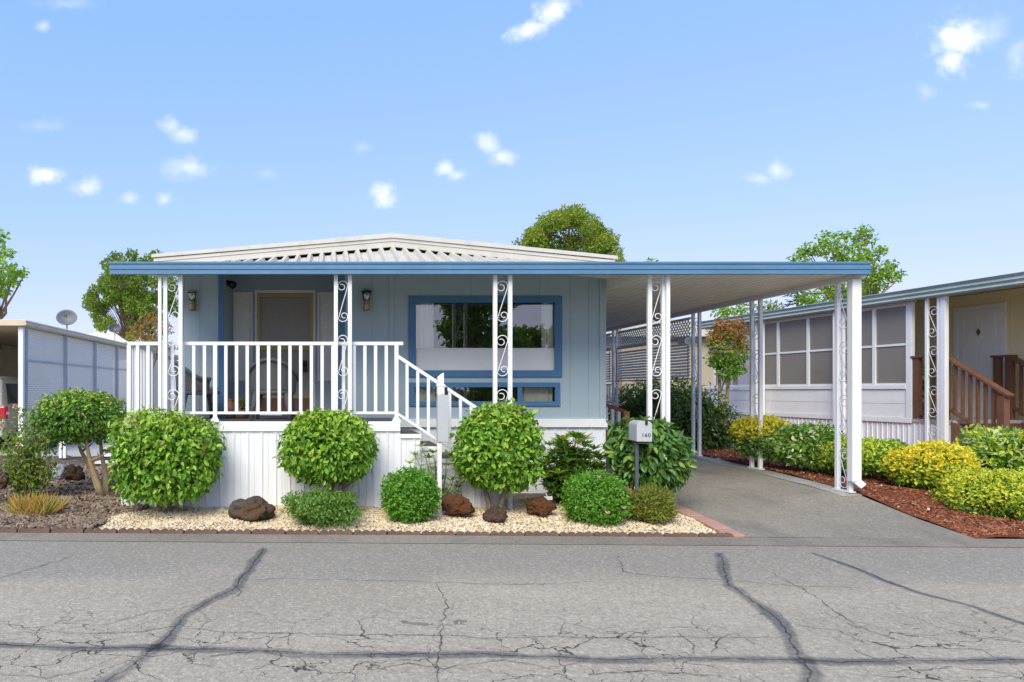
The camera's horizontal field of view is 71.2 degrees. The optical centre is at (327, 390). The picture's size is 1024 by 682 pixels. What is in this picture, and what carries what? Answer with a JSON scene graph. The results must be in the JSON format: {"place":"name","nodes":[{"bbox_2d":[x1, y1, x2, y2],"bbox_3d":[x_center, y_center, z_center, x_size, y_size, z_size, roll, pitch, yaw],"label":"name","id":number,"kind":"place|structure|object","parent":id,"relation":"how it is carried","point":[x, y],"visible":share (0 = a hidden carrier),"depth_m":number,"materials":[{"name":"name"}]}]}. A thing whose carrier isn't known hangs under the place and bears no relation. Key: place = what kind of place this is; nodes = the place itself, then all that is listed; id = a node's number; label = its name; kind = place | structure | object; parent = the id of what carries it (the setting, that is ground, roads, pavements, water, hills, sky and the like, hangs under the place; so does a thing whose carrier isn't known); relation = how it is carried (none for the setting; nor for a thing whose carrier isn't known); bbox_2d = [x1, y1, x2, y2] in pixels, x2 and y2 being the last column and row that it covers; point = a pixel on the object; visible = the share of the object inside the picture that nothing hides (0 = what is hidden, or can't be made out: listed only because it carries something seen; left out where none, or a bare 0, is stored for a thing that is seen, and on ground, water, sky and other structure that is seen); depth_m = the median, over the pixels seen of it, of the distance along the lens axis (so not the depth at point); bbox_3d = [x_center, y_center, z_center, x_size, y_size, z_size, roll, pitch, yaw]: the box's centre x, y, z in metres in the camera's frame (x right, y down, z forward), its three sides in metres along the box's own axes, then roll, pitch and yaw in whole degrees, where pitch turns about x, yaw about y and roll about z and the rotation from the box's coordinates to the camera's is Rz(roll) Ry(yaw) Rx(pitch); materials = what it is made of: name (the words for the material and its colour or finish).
{"place":"outdoors","nodes":[
{"label":"outdoors","id":0,"kind":"place"},
{"bbox_2d":[0,414,282,456],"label":"side lot","id":1,"kind":"structure","parent":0,"point":[73,450],"depth_m":16.84,"materials":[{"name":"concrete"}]},
{"bbox_2d":[0,228,30,318],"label":"street tree","id":2,"kind":"object","parent":1,"relation":"on","point":[11,274],"visible":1,"depth_m":17.04,"materials":[{"name":"green plant"}]},
{"bbox_2d":[0,376,56,445],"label":"parked car","id":3,"kind":"object","parent":1,"relation":"on","point":[8,391],"visible":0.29,"depth_m":16.50,"materials":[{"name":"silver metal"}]},
{"bbox_2d":[18,326,153,454],"bbox_3d":[-6.995,0.025,21.405,0.110,2.950,11.710,0,0,0],"label":"privacy screen","id":4,"kind":"object","parent":1,"relation":"on","point":[92,354],"visible":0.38,"depth_m":18.02,"materials":[{"name":"white paint"}]},
{"bbox_2d":[81,247,177,341],"bbox_3d":[-8.082,-2.334,28.931,4.590,7.669,4.111,0,0,0],"label":"olive tree","id":5,"kind":"object","parent":1,"relation":"on","point":[127,294],"visible":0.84,"depth_m":27.94,"materials":[{"name":"green plant"}]},
{"bbox_2d":[125,311,174,411],"bbox_3d":[-6.579,-0.761,25.571,1.939,4.526,1.660,0,0,0],"label":"crape myrtle","id":6,"kind":"object","parent":1,"relation":"on","point":[142,333],"visible":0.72,"depth_m":25.26,"materials":[{"name":"green plant"}]},
{"bbox_2d":[0,541,1023,681],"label":"road","id":7,"kind":"structure","parent":0,"point":[88,594],"depth_m":5.28,"materials":[{"name":"grey asphalt"}]},
{"bbox_2d":[0,533,1023,546],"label":"gutter","id":8,"kind":"object","parent":7,"relation":"on","point":[748,541],"visible":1,"depth_m":7.78,"materials":[{"name":"concrete"}]},
{"bbox_2d":[0,549,1023,681],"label":"road sealant","id":9,"kind":"object","parent":7,"relation":"on","point":[168,640],"visible":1,"depth_m":4.54,"materials":[{"name":"grey asphalt"}]},
{"bbox_2d":[0,549,1023,681],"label":"road cracks","id":10,"kind":"object","parent":7,"relation":"on","point":[536,636],"visible":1,"depth_m":4.60,"materials":[{"name":"grey asphalt"}]},
{"bbox_2d":[0,393,1023,547],"bbox_3d":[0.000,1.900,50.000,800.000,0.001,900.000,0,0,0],"label":"ground","id":11,"kind":"structure","parent":0,"point":[175,399],"depth_m":8.40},
{"bbox_2d":[0,0,1023,392],"label":"sky","id":12,"kind":"structure","parent":0,"point":[693,130],"materials":[{"name":"blue"}]},
{"bbox_2d":[34,402,1023,538],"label":"terrain","id":13,"kind":"structure","parent":0,"point":[526,495],"depth_m":9.45,"materials":[{"name":"brown soil"}]},
{"bbox_2d":[18,527,50,532],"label":"edging block","id":14,"kind":"structure","parent":13,"relation":"on","point":[34,530],"depth_m":8.12,"materials":[{"name":"concrete"}]},
{"bbox_2d":[51,527,84,532],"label":"edging block","id":15,"kind":"structure","parent":13,"relation":"on","point":[67,530],"depth_m":8.12,"materials":[{"name":"brick"}]},
{"bbox_2d":[0,456,149,528],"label":"bark bed","id":16,"kind":"object","parent":13,"relation":"on","point":[68,460],"visible":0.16,"depth_m":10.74,"materials":[{"name":"brown wood"}]},
{"bbox_2d":[0,471,8,489],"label":"lava rock","id":17,"kind":"object","parent":16,"relation":"on","point":[4,477],"visible":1,"depth_m":9.55,"materials":[{"name":"brown stone"}]},
{"bbox_2d":[0,403,62,499],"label":"rose bush","id":18,"kind":"object","parent":16,"relation":"on","point":[25,479],"visible":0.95,"depth_m":9.77,"materials":[{"name":"green plant"}]},
{"bbox_2d":[0,489,69,515],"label":"ornamental grass","id":19,"kind":"object","parent":16,"relation":"on","point":[33,503],"depth_m":8.89,"materials":[{"name":"yellow plant"}]},
{"bbox_2d":[52,464,65,478],"bbox_3d":[-4.279,1.297,10.905,0.262,0.245,0.187,0,0,11],"label":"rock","id":20,"kind":"object","parent":16,"relation":"on","point":[61,471],"visible":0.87,"depth_m":10.84,"materials":[{"name":"grey stone"}]},
{"bbox_2d":[64,464,85,480],"bbox_3d":[-4.090,1.313,11.007,0.368,0.261,0.324,0,0,0],"label":"lava rock","id":21,"kind":"object","parent":16,"relation":"on","point":[74,472],"visible":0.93,"depth_m":10.90,"materials":[{"name":"brown stone"}]},
{"bbox_2d":[28,386,126,495],"bbox_3d":[-3.694,0.783,10.223,1.521,1.698,1.360,0,0,0],"label":"camellia","id":22,"kind":"object","parent":16,"relation":"on","point":[84,416],"visible":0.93,"depth_m":9.93,"materials":[{"name":"green plant"}]},
{"bbox_2d":[0,319,177,394],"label":"neighbour house","id":23,"kind":"structure","parent":13,"relation":"on","point":[9,350],"depth_m":21.36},
{"bbox_2d":[56,310,76,328],"bbox_3d":[-6.989,-1.881,18.203,0.430,0.562,0.435,0,0,24],"label":"satellite dish","id":24,"kind":"object","parent":23,"relation":"on","point":[66,317],"visible":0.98,"depth_m":18.28,"materials":[{"name":"white metal"}]},
{"bbox_2d":[84,528,117,532],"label":"edging block","id":25,"kind":"structure","parent":13,"relation":"on","point":[99,530],"depth_m":8.11,"materials":[{"name":"brick"}]},
{"bbox_2d":[88,331,177,411],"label":"distant house","id":26,"kind":"structure","parent":13,"relation":"on","point":[108,335],"depth_m":37.53,"materials":[{"name":"white"}]},
{"bbox_2d":[118,528,150,532],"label":"edging block","id":27,"kind":"structure","parent":13,"relation":"on","point":[132,530],"depth_m":8.10,"materials":[{"name":"concrete"}]},
{"bbox_2d":[151,529,183,533],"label":"edging block","id":28,"kind":"structure","parent":13,"relation":"on","point":[166,531],"depth_m":8.08,"materials":[{"name":"concrete"}]},
{"bbox_2d":[185,529,217,533],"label":"edging block","id":29,"kind":"structure","parent":13,"relation":"on","point":[199,531],"depth_m":8.07,"materials":[{"name":"concrete"}]},
{"bbox_2d":[218,529,250,533],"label":"edging block","id":30,"kind":"structure","parent":13,"relation":"on","point":[232,531],"depth_m":8.06,"materials":[{"name":"concrete"}]},
{"bbox_2d":[252,529,284,533],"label":"edging block","id":31,"kind":"structure","parent":13,"relation":"on","point":[266,531],"depth_m":8.04,"materials":[{"name":"concrete"}]},
{"bbox_2d":[286,529,318,534],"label":"edging block","id":32,"kind":"structure","parent":13,"relation":"on","point":[304,532],"depth_m":8.03,"materials":[{"name":"concrete"}]},
{"bbox_2d":[121,342,500,508],"bbox_3d":[-0.219,0.499,10.489,5.211,2.321,2.421,0,0,0],"label":"porch","id":33,"kind":"object","parent":13,"relation":"on","point":[250,469],"visible":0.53,"depth_m":9.31,"materials":[{"name":"white paint"}]},
{"bbox_2d":[174,359,219,417],"bbox_3d":[-1.941,-0.012,10.043,0.706,0.890,0.798,0,0,-18],"label":"wicker chair","id":34,"kind":"object","parent":33,"relation":"on","point":[199,385],"visible":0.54,"depth_m":9.75,"materials":[{"name":"grey wicker"}]},
{"bbox_2d":[223,399,238,418],"bbox_3d":[-1.480,0.280,10.350,0.230,0.300,0.226,0,0,40],"label":"flower pot","id":35,"kind":"object","parent":33,"relation":"on","point":[231,406],"visible":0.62,"depth_m":10.28,"materials":[{"name":"brown ceramic"}]},
{"bbox_2d":[233,397,250,418],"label":"potted flowers","id":36,"kind":"object","parent":33,"relation":"on","point":[242,405],"visible":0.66,"depth_m":10.30,"materials":[{"name":"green plant"}]},
{"bbox_2d":[249,358,298,419],"bbox_3d":[-0.798,-0.012,9.927,0.798,0.890,0.706,0,0,4],"label":"wicker chair","id":37,"kind":"object","parent":33,"relation":"on","point":[273,376],"visible":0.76,"depth_m":9.68,"materials":[{"name":"grey wicker"}]},
{"bbox_2d":[320,530,352,534],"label":"edging block","id":38,"kind":"structure","parent":13,"relation":"on","point":[334,532],"depth_m":8.03,"materials":[{"name":"brick"}]},
{"bbox_2d":[354,530,386,534],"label":"edging block","id":39,"kind":"structure","parent":13,"relation":"on","point":[367,532],"depth_m":8.02,"materials":[{"name":"concrete"}]},
{"bbox_2d":[151,233,617,492],"bbox_3d":[0.865,-0.428,17.350,7.104,4.156,13.900,0,0,0],"label":"mobile home","id":40,"kind":"object","parent":13,"relation":"on","point":[437,325],"visible":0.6,"depth_m":10.70,"materials":[{"name":"blue"}]},
{"bbox_2d":[187,289,196,310],"bbox_3d":[-2.108,-1.399,10.608,0.170,0.330,0.182,0,0,0],"label":"wall lamp","id":41,"kind":"object","parent":40,"relation":"attached to","point":[192,304],"visible":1,"depth_m":10.58,"materials":[{"name":"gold metal"}]},
{"bbox_2d":[257,293,312,411],"bbox_3d":[-0.728,-0.627,11.661,0.959,2.075,0.137,0,0,0],"label":"door","id":42,"kind":"structure","parent":40,"relation":"in","point":[281,317],"depth_m":11.72,"materials":[{"name":"grey"}]},
{"bbox_2d":[361,289,371,310],"bbox_3d":[0.605,-1.399,10.608,0.170,0.330,0.182,0,0,0],"label":"wall lamp","id":43,"kind":"object","parent":40,"relation":"attached to","point":[366,305],"visible":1,"depth_m":10.58,"materials":[{"name":"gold metal"}]},
{"bbox_2d":[409,382,559,405],"bbox_3d":[2.456,0.064,10.765,2.361,0.370,0.190,0,0,0],"label":"window","id":44,"kind":"structure","parent":40,"relation":"in","point":[529,393],"depth_m":10.67,"materials":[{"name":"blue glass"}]},
{"bbox_2d":[409,296,561,376],"bbox_3d":[2.466,-0.840,10.744,2.400,1.270,0.147,0,0,0],"label":"window","id":45,"kind":"structure","parent":40,"relation":"in","point":[545,361],"depth_m":10.73,"materials":[{"name":"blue glass"}]},
{"bbox_2d":[109,246,870,508],"bbox_3d":[2.188,-0.285,14.541,10.182,3.850,10.918,0,0,0],"label":"carport awning","id":46,"kind":"object","parent":40,"relation":"attached to","point":[647,293],"visible":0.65,"depth_m":9.24,"materials":[{"name":"white metal"}]},
{"bbox_2d":[606,317,690,402],"bbox_3d":[7.137,-0.560,16.525,0.066,1.760,6.168,0,0,0],"label":"privacy screen","id":47,"kind":"object","parent":46,"relation":"attached to","point":[684,369],"visible":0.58,"depth_m":15.40,"materials":[{"name":"white paint"}]},
{"bbox_2d":[92,497,720,534],"bbox_3d":[0.898,1.632,8.925,7.524,0.141,1.950,0,0,0],"label":"gravel bed","id":48,"kind":"object","parent":13,"relation":"on","point":[374,522],"visible":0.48,"depth_m":8.38,"materials":[{"name":"beige gravel"}]},
{"bbox_2d":[105,405,226,513],"bbox_3d":[-2.106,0.932,8.943,1.571,1.484,1.461,0,0,0],"label":"camellia","id":49,"kind":"object","parent":48,"relation":"on","point":[154,455],"visible":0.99,"depth_m":8.56,"materials":[{"name":"green plant"}]},
{"bbox_2d":[228,496,275,521],"bbox_3d":[-0.959,1.487,8.655,0.603,0.319,0.439,0,0,0],"label":"lava rock","id":50,"kind":"object","parent":48,"relation":"on","point":[253,508],"visible":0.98,"depth_m":8.52,"materials":[{"name":"brown stone"}]},
{"bbox_2d":[280,487,364,528],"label":"shrub","id":51,"kind":"object","parent":48,"relation":"on","point":[322,507],"visible":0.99,"depth_m":8.22,"materials":[{"name":"green plant"}]},
{"bbox_2d":[272,407,379,492],"bbox_3d":[-0.011,0.944,8.927,1.403,1.456,1.255,0,0,0],"label":"camellia","id":52,"kind":"object","parent":48,"relation":"on","point":[329,447],"visible":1,"depth_m":8.60,"materials":[{"name":"green plant"}]},
{"bbox_2d":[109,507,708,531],"bbox_3d":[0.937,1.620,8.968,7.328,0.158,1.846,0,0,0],"label":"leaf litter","id":53,"kind":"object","parent":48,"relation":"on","point":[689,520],"visible":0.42,"depth_m":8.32,"materials":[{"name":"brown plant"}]},
{"bbox_2d":[377,466,442,524],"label":"boxwood","id":54,"kind":"object","parent":48,"relation":"on","point":[410,495],"visible":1,"depth_m":8.36,"materials":[{"name":"green plant"}]},
{"bbox_2d":[402,443,463,510],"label":"leggy shrub","id":55,"kind":"object","parent":48,"relation":"on","point":[443,476],"visible":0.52,"depth_m":9.11,"materials":[{"name":"green plant"}]},
{"bbox_2d":[436,373,448,513],"bbox_3d":[1.503,0.722,8.950,0.151,1.897,0.104,0,0,0],"label":"utility post","id":56,"kind":"object","parent":48,"relation":"on","point":[442,415],"visible":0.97,"depth_m":8.90,"materials":[{"name":"white paint"}]},
{"bbox_2d":[441,494,474,514],"bbox_3d":[1.670,1.461,8.821,0.425,0.252,0.401,0,0,0],"label":"lava rock","id":57,"kind":"object","parent":48,"relation":"on","point":[454,504],"visible":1,"depth_m":8.68,"materials":[{"name":"brown stone"}]},
{"bbox_2d":[482,504,507,522],"bbox_3d":[2.089,1.524,8.483,0.293,0.221,0.274,0,0,-37],"label":"lava rock","id":58,"kind":"object","parent":48,"relation":"on","point":[494,513],"visible":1,"depth_m":8.41,"materials":[{"name":"brown stone"}]},
{"bbox_2d":[449,397,548,508],"bbox_3d":[2.231,0.883,8.931,1.254,1.582,1.209,0,0,0],"label":"camellia","id":59,"kind":"object","parent":48,"relation":"on","point":[500,447],"visible":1,"depth_m":8.65,"materials":[{"name":"green plant"}]},
{"bbox_2d":[525,496,556,514],"bbox_3d":[2.738,1.475,8.811,0.393,0.223,0.340,0,0,0],"label":"lava rock","id":60,"kind":"object","parent":48,"relation":"on","point":[542,505],"visible":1,"depth_m":8.70,"materials":[{"name":"brown stone"}]},
{"bbox_2d":[538,430,611,502],"bbox_3d":[3.394,1.091,9.476,1.276,1.102,0.942,0,0,0],"label":"rhododendron","id":61,"kind":"object","parent":48,"relation":"on","point":[573,460],"visible":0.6,"depth_m":9.30,"materials":[{"name":"green plant"}]},
{"bbox_2d":[559,469,631,525],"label":"boxwood","id":62,"kind":"object","parent":48,"relation":"on","point":[596,496],"visible":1,"depth_m":8.28,"materials":[{"name":"green plant"}]},
{"bbox_2d":[629,420,651,520],"bbox_3d":[3.927,1.048,8.573,0.182,1.350,0.340,0,0,7],"label":"mailbox","id":63,"kind":"object","parent":48,"relation":"on","point":[640,431],"visible":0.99,"depth_m":8.53,"materials":[{"name":"paint"}]},
{"bbox_2d":[636,420,651,441],"bbox_3d":[3.909,0.504,8.424,0.182,0.263,0.039,0,0,7],"label":"door","id":64,"kind":"structure","parent":63,"relation":"in","point":[643,428],"depth_m":8.42,"materials":[{"name":"paint"}]},
{"bbox_2d":[602,410,698,494],"bbox_3d":[4.298,0.962,9.119,1.256,1.398,1.153,0,0,0],"label":"camellia","id":65,"kind":"object","parent":48,"relation":"on","point":[665,456],"visible":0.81,"depth_m":8.79,"materials":[{"name":"green plant"}]},
{"bbox_2d":[626,482,680,523],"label":"heather clump","id":66,"kind":"object","parent":48,"relation":"on","point":[651,504],"visible":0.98,"depth_m":8.36,"materials":[{"name":"green plant"}]},
{"bbox_2d":[422,530,454,534],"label":"edging block","id":67,"kind":"structure","parent":13,"relation":"on","point":[426,532],"depth_m":7.99,"materials":[{"name":"concrete"}]},
{"bbox_2d":[456,531,489,535],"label":"edging block","id":68,"kind":"structure","parent":13,"relation":"on","point":[469,533],"depth_m":7.97,"materials":[{"name":"concrete"}]},
{"bbox_2d":[490,531,523,535],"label":"edging block","id":69,"kind":"structure","parent":13,"relation":"on","point":[509,533],"depth_m":7.96,"materials":[{"name":"concrete"}]},
{"bbox_2d":[524,531,558,535],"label":"edging block","id":70,"kind":"structure","parent":13,"relation":"on","point":[538,533],"depth_m":7.95,"materials":[{"name":"brick"}]},
{"bbox_2d":[512,202,627,261],"bbox_3d":[10.560,-3.469,30.125,5.077,9.956,5.137,0,0,0],"label":"shade tree","id":71,"kind":"object","parent":13,"relation":"on","point":[593,235],"visible":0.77,"depth_m":28.77,"materials":[{"name":"green plant"}]},
{"bbox_2d":[593,531,627,536],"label":"edging block","id":72,"kind":"structure","parent":13,"relation":"on","point":[614,533],"depth_m":7.93,"materials":[{"name":"brick"}]},
{"bbox_2d":[613,253,624,405],"bbox_3d":[10.974,-1.926,25.971,1.026,6.657,0.983,0,0,0],"label":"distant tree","id":73,"kind":"object","parent":13,"relation":"on","point":[619,350],"visible":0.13,"depth_m":25.93,"materials":[{"name":"green plant"}]},
{"bbox_2d":[608,378,660,429],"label":"dark shrub","id":74,"kind":"object","parent":13,"relation":"on","point":[622,397],"visible":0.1,"depth_m":17.27,"materials":[{"name":"green plant"}]},
{"bbox_2d":[628,532,662,536],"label":"edging block","id":75,"kind":"structure","parent":13,"relation":"on","point":[642,534],"depth_m":7.91,"materials":[{"name":"concrete"}]},
{"bbox_2d":[606,319,713,421],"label":"distant house","id":76,"kind":"structure","parent":13,"relation":"on","point":[707,374],"depth_m":27.00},
{"bbox_2d":[621,374,708,432],"bbox_3d":[7.933,0.775,16.058,1.767,2.482,2.640,0,0,0],"label":"dark shrub","id":77,"kind":"object","parent":13,"relation":"on","point":[641,400],"visible":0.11,"depth_m":15.90,"materials":[{"name":"green plant"}]},
{"bbox_2d":[663,532,698,536],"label":"edging block","id":78,"kind":"structure","parent":13,"relation":"on","point":[683,534],"depth_m":7.90,"materials":[{"name":"concrete"}]},
{"bbox_2d":[652,382,742,449],"bbox_3d":[7.967,0.867,14.991,1.937,2.136,2.326,0,0,0],"label":"dark shrub","id":79,"kind":"object","parent":13,"relation":"on","point":[714,432],"visible":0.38,"depth_m":14.37,"materials":[{"name":"green plant"}]},
{"bbox_2d":[702,521,729,530],"bbox_3d":[4.735,1.672,8.331,0.200,0.070,0.280,0,6,0],"label":"paver brick","id":80,"kind":"object","parent":13,"relation":"on","point":[713,525],"visible":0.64,"depth_m":8.31,"materials":[{"name":"red brick"}]},
{"bbox_2d":[698,532,733,536],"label":"edging block","id":81,"kind":"structure","parent":13,"relation":"on","point":[711,534],"depth_m":7.89,"materials":[{"name":"brick"}]},
{"bbox_2d":[710,303,768,389],"bbox_3d":[21.790,-1.757,36.038,3.073,6.321,1.909,0,0,-22],"label":"distant tree","id":82,"kind":"object","parent":13,"relation":"on","point":[739,310],"visible":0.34,"depth_m":35.99,"materials":[{"name":"green plant"}]},
{"bbox_2d":[756,299,783,311],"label":"distant tree","id":83,"kind":"object","parent":13,"relation":"on","point":[770,307],"visible":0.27,"depth_m":43.80,"materials":[{"name":"green plant"}]},
{"bbox_2d":[608,427,1023,538],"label":"mulch bed","id":84,"kind":"object","parent":13,"relation":"on","point":[1013,533],"visible":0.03,"depth_m":8.94,"materials":[{"name":"brown wood"}]},
{"bbox_2d":[702,317,748,425],"bbox_3d":[9.540,-0.201,16.296,1.349,3.117,0.809,0,0,-18],"label":"crape myrtle","id":85,"kind":"object","parent":84,"relation":"on","point":[724,357],"visible":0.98,"depth_m":16.21,"materials":[{"name":"green plant"}]},
{"bbox_2d":[727,413,791,466],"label":"golden shrub","id":86,"kind":"object","parent":84,"relation":"on","point":[744,439],"visible":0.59,"depth_m":11.40,"materials":[{"name":"yellow plant"}]},
{"bbox_2d":[755,419,846,471],"bbox_3d":[7.715,0.920,10.995,1.403,0.930,1.208,0,0,0],"label":"variegated shrub","id":87,"kind":"object","parent":84,"relation":"on","point":[793,443],"visible":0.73,"depth_m":10.76,"materials":[{"name":"green plant"}]},
{"bbox_2d":[802,435,905,476],"bbox_3d":[8.090,1.034,10.497,1.365,0.751,1.328,0,0,41],"label":"lime shrub","id":88,"kind":"object","parent":84,"relation":"on","point":[872,453],"visible":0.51,"depth_m":10.23,"materials":[{"name":"green plant"}]},
{"bbox_2d":[876,439,981,489],"bbox_3d":[8.424,1.060,9.529,1.119,0.776,1.019,0,0,0],"label":"golden shrub","id":89,"kind":"object","parent":84,"relation":"on","point":[921,465],"visible":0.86,"depth_m":9.35,"materials":[{"name":"yellow plant"}]},
{"bbox_2d":[926,466,1023,519],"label":"lime shrub","id":90,"kind":"object","parent":84,"relation":"on","point":[994,490],"visible":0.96,"depth_m":8.57,"materials":[{"name":"yellow plant"}]},
{"bbox_2d":[955,422,1023,472],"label":"variegated shrub","id":91,"kind":"object","parent":84,"relation":"on","point":[998,448],"visible":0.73,"depth_m":9.52,"materials":[{"name":"green plant"}]},
{"bbox_2d":[786,223,907,305],"bbox_3d":[20.525,-2.685,27.116,5.797,8.179,2.765,0,0,0],"label":"maple tree","id":92,"kind":"object","parent":13,"relation":"on","point":[870,284],"visible":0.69,"depth_m":26.44,"materials":[{"name":"green plant"}]},
{"bbox_2d":[696,271,1023,444],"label":"neighbour house","id":93,"kind":"structure","parent":13,"relation":"on","point":[975,324],"depth_m":13.47,"materials":[{"name":"white paint"}]},
{"bbox_2d":[729,325,748,385],"bbox_3d":[10.501,-0.870,17.421,0.058,1.538,0.848,0,0,-6],"label":"window","id":94,"kind":"structure","parent":93,"relation":"in","point":[743,380],"depth_m":17.26,"materials":[{"name":"white paint"}]},
{"bbox_2d":[754,321,776,385],"bbox_3d":[10.589,-0.870,16.565,0.058,1.538,0.848,0,0,-6],"label":"window","id":95,"kind":"structure","parent":93,"relation":"in","point":[770,327],"depth_m":16.35,"materials":[{"name":"grey glass"}]},
{"bbox_2d":[777,317,805,385],"bbox_3d":[10.678,-0.870,15.700,0.058,1.538,0.868,0,0,-6],"label":"window","id":96,"kind":"structure","parent":93,"relation":"in","point":[791,333],"depth_m":15.71,"materials":[{"name":"grey glass"}]},
{"bbox_2d":[806,313,832,385],"bbox_3d":[10.770,-0.870,14.837,0.058,1.538,0.848,0,0,-6],"label":"window","id":97,"kind":"structure","parent":93,"relation":"in","point":[819,328],"depth_m":14.93,"materials":[{"name":"grey glass"}]},
{"bbox_2d":[841,308,871,384],"bbox_3d":[10.852,-0.870,14.019,0.058,1.538,0.768,0,0,-6],"label":"window","id":98,"kind":"structure","parent":93,"relation":"in","point":[866,313],"depth_m":13.80,"materials":[{"name":"grey glass"}]},
{"bbox_2d":[872,304,905,384],"bbox_3d":[10.929,-0.870,13.273,0.058,1.538,0.708,0,0,-6],"label":"window","id":99,"kind":"structure","parent":93,"relation":"in","point":[888,322],"depth_m":13.28,"materials":[{"name":"white paint"}]},
{"bbox_2d":[958,307,1000,417],"bbox_3d":[12.557,-0.510,13.154,0.065,2.080,0.780,0,0,-6],"label":"door","id":100,"kind":"structure","parent":93,"relation":"in","point":[979,331],"depth_m":13.16,"materials":[{"name":"white wood"}]},
{"bbox_2d":[910,354,1023,445],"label":"entry stairs","id":101,"kind":"structure","parent":13,"relation":"on","point":[1004,409],"depth_m":12.07,"materials":[{"name":"brown wood"}]},
{"bbox_2d":[606,457,974,538],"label":"driveway","id":102,"kind":"structure","parent":0,"point":[748,503],"depth_m":8.90,"materials":[{"name":"concrete"}]},
{"bbox_2d":[606,403,629,455],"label":"side steps","id":103,"kind":"structure","parent":102,"relation":"on","point":[624,412],"depth_m":12.86,"materials":[{"name":"brown wood"}]},
{"bbox_2d":[692,455,862,495],"bbox_3d":[7.151,1.350,11.625,0.440,0.178,4.750,0,0,0],"label":"concrete strip","id":104,"kind":"object","parent":102,"relation":"on","point":[786,476],"visible":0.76,"depth_m":10.69,"materials":[{"name":"grey concrete"}]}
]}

